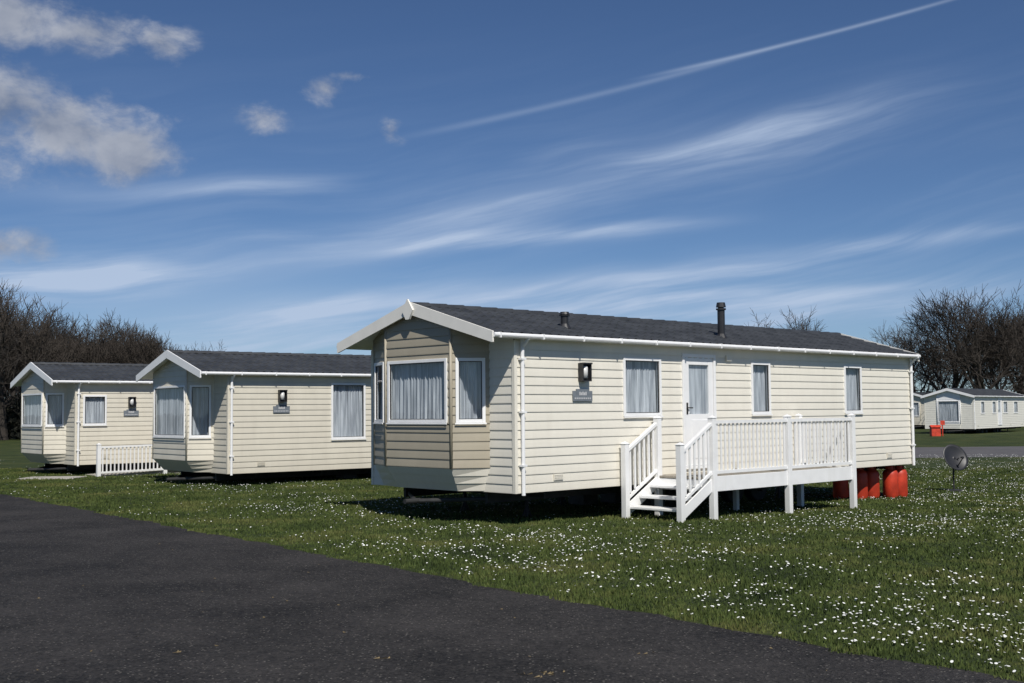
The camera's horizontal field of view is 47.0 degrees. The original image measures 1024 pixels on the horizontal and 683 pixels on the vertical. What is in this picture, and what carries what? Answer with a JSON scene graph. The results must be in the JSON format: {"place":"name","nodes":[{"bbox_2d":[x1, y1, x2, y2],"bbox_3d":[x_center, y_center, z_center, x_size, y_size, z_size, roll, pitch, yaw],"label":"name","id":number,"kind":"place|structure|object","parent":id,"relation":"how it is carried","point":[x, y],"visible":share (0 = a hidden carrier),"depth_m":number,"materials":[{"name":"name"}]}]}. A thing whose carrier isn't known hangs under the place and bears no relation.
{"place":"outdoors","nodes":[
{"label":"outdoors","id":0,"kind":"place"},
{"bbox_2d":[37,543,826,677],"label":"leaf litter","id":1,"kind":"object","parent":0,"point":[550,673],"visible":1,"depth_m":8.20,"materials":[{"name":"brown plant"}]},
{"bbox_2d":[0,494,1023,682],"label":"road","id":2,"kind":"structure","parent":0,"point":[132,574],"depth_m":9.38,"materials":[{"name":"grey asphalt"}]},
{"bbox_2d":[0,427,1023,681],"bbox_3d":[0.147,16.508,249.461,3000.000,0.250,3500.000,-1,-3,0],"label":"ground","id":3,"kind":"structure","parent":0,"point":[10,455],"depth_m":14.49,"materials":[{"name":"green plant"}]},
{"bbox_2d":[2,389,20,439],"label":"hedge","id":4,"kind":"object","parent":3,"relation":"on","point":[13,423],"visible":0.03,"depth_m":83.13,"materials":[{"name":"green plant"}]},
{"bbox_2d":[0,286,47,400],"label":"bare tree","id":5,"kind":"object","parent":3,"relation":"on","point":[14,360],"visible":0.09,"depth_m":86.27,"materials":[{"name":"brown plant"}]},
{"bbox_2d":[0,280,69,436],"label":"bare tree","id":6,"kind":"object","parent":3,"relation":"on","point":[12,360],"visible":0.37,"depth_m":85.54,"materials":[{"name":"brown plant"}]},
{"bbox_2d":[0,280,84,439],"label":"bare tree","id":7,"kind":"object","parent":3,"relation":"on","point":[7,319],"visible":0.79,"depth_m":81.58,"materials":[{"name":"brown plant"}]},
{"bbox_2d":[1,305,88,402],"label":"bare tree","id":8,"kind":"object","parent":3,"relation":"on","point":[55,326],"depth_m":100.07,"materials":[{"name":"brown plant"}]},
{"bbox_2d":[4,313,90,398],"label":"bare tree","id":9,"kind":"object","parent":3,"relation":"on","point":[63,333],"visible":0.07,"depth_m":94.80,"materials":[{"name":"brown plant"}]},
{"bbox_2d":[18,476,86,479],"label":"path slab","id":10,"kind":"structure","parent":3,"relation":"on","point":[53,477],"depth_m":31.84,"materials":[{"name":"concrete"}]},
{"bbox_2d":[35,314,130,362],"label":"bare tree","id":11,"kind":"object","parent":3,"relation":"on","point":[79,348],"visible":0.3,"depth_m":92.06,"materials":[{"name":"brown plant"}]},
{"bbox_2d":[10,362,159,470],"bbox_3d":[-9.419,2.624,37.949,11.872,3.730,3.997,2,-4,-39],"label":"static caravan","id":12,"kind":"object","parent":3,"relation":"on","point":[73,415],"visible":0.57,"depth_m":34.03,"materials":[{"name":"white plastic"}]},
{"bbox_2d":[21,393,106,426],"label":"window frames","id":13,"kind":"structure","parent":12,"relation":"in","point":[84,424],"depth_m":33.87,"materials":[{"name":"white plastic"}]},
{"bbox_2d":[55,307,171,363],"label":"bare tree","id":14,"kind":"object","parent":3,"relation":"on","point":[109,322],"visible":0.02,"depth_m":96.37,"materials":[{"name":"brown plant"}]},
{"bbox_2d":[90,319,155,343],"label":"bare tree","id":15,"kind":"object","parent":3,"relation":"on","point":[120,330],"visible":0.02,"depth_m":107.59,"materials":[{"name":"brown plant"}]},
{"bbox_2d":[85,443,180,476],"bbox_3d":[-10.248,3.402,34.092,3.916,1.030,1.158,2,-4,-39],"label":"ramp railing","id":16,"kind":"object","parent":3,"relation":"on","point":[142,471],"visible":0.36,"depth_m":33.00,"materials":[{"name":"white plastic"}]},
{"bbox_2d":[96,319,176,363],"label":"bare tree","id":17,"kind":"object","parent":3,"relation":"on","point":[149,349],"visible":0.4,"depth_m":91.81,"materials":[{"name":"brown plant"}]},
{"bbox_2d":[137,335,225,353],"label":"bare tree","id":18,"kind":"object","parent":3,"relation":"on","point":[191,346],"visible":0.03,"depth_m":105.12,"materials":[{"name":"brown plant"}]},
{"bbox_2d":[136,350,370,481],"bbox_3d":[-3.734,2.232,32.219,11.902,3.730,3.996,2,-4,-39],"label":"static caravan","id":19,"kind":"object","parent":3,"relation":"on","point":[226,415],"visible":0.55,"depth_m":28.71,"materials":[{"name":"white plastic"}]},
{"bbox_2d":[152,383,365,439],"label":"window frames","id":20,"kind":"structure","parent":19,"relation":"in","point":[191,436],"depth_m":29.14,"materials":[{"name":"white plastic"}]},
{"bbox_2d":[3,454,1023,671],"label":"daisies","id":21,"kind":"object","parent":3,"relation":"on","point":[951,661],"visible":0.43,"depth_m":14.23,"materials":[{"name":"white plant"}]},
{"bbox_2d":[336,299,920,517],"bbox_3d":[2.970,1.305,22.826,12.810,3.994,3.996,3,-5,-43],"label":"static caravan","id":22,"kind":"object","parent":3,"relation":"on","point":[494,404],"visible":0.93,"depth_m":19.18,"materials":[{"name":"white plastic"}]},
{"bbox_2d":[373,354,863,468],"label":"window frames","id":23,"kind":"structure","parent":22,"relation":"in","point":[626,415],"depth_m":19.55,"materials":[{"name":"white plastic"}]},
{"bbox_2d":[685,358,712,465],"bbox_3d":[3.277,1.231,20.692,0.804,1.877,0.056,3,-5,-43],"label":"door leaf","id":24,"kind":"structure","parent":22,"relation":"in","point":[694,422],"depth_m":20.64,"materials":[{"name":"white plastic"}]},
{"bbox_2d":[620,413,856,522],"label":"veranda deck","id":25,"kind":"structure","parent":3,"relation":"on","point":[712,481],"depth_m":19.61,"materials":[{"name":"white plastic"}]},
{"bbox_2d":[744,306,827,330],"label":"bare tree","id":26,"kind":"object","parent":3,"relation":"on","point":[801,327],"visible":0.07,"depth_m":125.55,"materials":[{"name":"brown plant"}]},
{"bbox_2d":[833,480,848,498],"bbox_3d":[7.017,3.031,25.153,0.330,0.700,0.327,3,-5,-43],"label":"gas cylinder","id":27,"kind":"object","parent":3,"relation":"on","point":[841,489],"visible":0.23,"depth_m":25.01,"materials":[{"name":"red paint"}]},
{"bbox_2d":[856,467,867,498],"bbox_3d":[7.443,3.031,25.212,0.330,0.700,0.327,3,-5,-43],"label":"gas cylinder","id":28,"kind":"object","parent":3,"relation":"on","point":[862,483],"visible":0.58,"depth_m":25.06,"materials":[{"name":"red paint"}]},
{"bbox_2d":[865,467,879,497],"bbox_3d":[7.768,3.047,25.450,0.330,0.700,0.327,3,-5,-43],"label":"gas cylinder","id":29,"kind":"object","parent":3,"relation":"on","point":[873,482],"visible":0.79,"depth_m":25.31,"materials":[{"name":"red paint"}]},
{"bbox_2d":[882,466,898,497],"bbox_3d":[8.209,3.050,25.551,0.330,0.700,0.327,3,-5,-43],"label":"gas cylinder","id":30,"kind":"object","parent":3,"relation":"on","point":[890,481],"visible":0.91,"depth_m":25.42,"materials":[{"name":"red paint"}]},
{"bbox_2d":[895,465,907,496],"bbox_3d":[8.485,3.066,25.784,0.330,0.700,0.327,3,-5,-43],"label":"gas cylinder","id":31,"kind":"object","parent":3,"relation":"on","point":[902,480],"visible":0.73,"depth_m":25.64,"materials":[{"name":"red paint"}]},
{"bbox_2d":[866,316,960,391],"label":"bare tree","id":32,"kind":"object","parent":3,"relation":"on","point":[896,346],"visible":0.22,"depth_m":118.38,"materials":[{"name":"brown plant"}]},
{"bbox_2d":[913,392,931,428],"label":"static caravan","id":33,"kind":"object","parent":3,"relation":"on","point":[919,414],"visible":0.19,"depth_m":105.43,"materials":[{"name":"white plastic"}]},
{"bbox_2d":[929,420,944,435],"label":"fire point","id":34,"kind":"structure","parent":3,"relation":"on","point":[935,430],"depth_m":79.58,"materials":[{"name":"red paint"}]},
{"bbox_2d":[887,289,1023,391],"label":"bare tree","id":35,"kind":"object","parent":3,"relation":"on","point":[956,379],"visible":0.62,"depth_m":108.29,"materials":[{"name":"brown plant"}]},
{"bbox_2d":[943,444,967,491],"bbox_3d":[10.358,2.972,27.482,0.530,1.146,0.528,-2,-4,25],"label":"satellite dish","id":36,"kind":"object","parent":3,"relation":"on","point":[955,457],"visible":0.98,"depth_m":27.50,"materials":[{"name":"paint"}]},
{"bbox_2d":[918,280,1023,389],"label":"bare tree","id":37,"kind":"object","parent":3,"relation":"on","point":[979,378],"visible":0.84,"depth_m":106.80,"materials":[{"name":"brown plant"}]},
{"bbox_2d":[920,388,1023,433],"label":"static caravan","id":38,"kind":"object","parent":3,"relation":"on","point":[960,410],"visible":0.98,"depth_m":86.69,"materials":[{"name":"white plastic"}]},
{"bbox_2d":[938,398,1017,424],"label":"window frames","id":39,"kind":"structure","parent":38,"relation":"in","point":[998,398],"depth_m":88.32,"materials":[{"name":"white plastic"}]},
{"bbox_2d":[998,399,1001,423],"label":"door leaf","id":40,"kind":"structure","parent":38,"relation":"in","point":[999,413],"depth_m":89.20,"materials":[{"name":"white plastic"}]},
{"bbox_2d":[942,317,1022,391],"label":"bare tree","id":41,"kind":"object","parent":3,"relation":"on","point":[989,370],"visible":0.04,"depth_m":121.42,"materials":[{"name":"brown plant"}]},
{"bbox_2d":[944,311,1023,426],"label":"bare tree","id":42,"kind":"object","parent":3,"relation":"on","point":[1020,389],"visible":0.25,"depth_m":112.47,"materials":[{"name":"brown plant"}]},
{"bbox_2d":[990,299,1023,390],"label":"bare tree","id":43,"kind":"object","parent":3,"relation":"on","point":[1012,348],"visible":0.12,"depth_m":115.79,"materials":[{"name":"brown plant"}]},
{"bbox_2d":[0,0,1023,407],"label":"sky","id":44,"kind":"structure","parent":0,"point":[280,176],"materials":[{"name":"blue"}]},
{"bbox_2d":[915,446,1023,457],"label":"road","id":45,"kind":"structure","parent":0,"point":[937,452],"depth_m":51.34,"materials":[{"name":"grey asphalt"}]}
]}

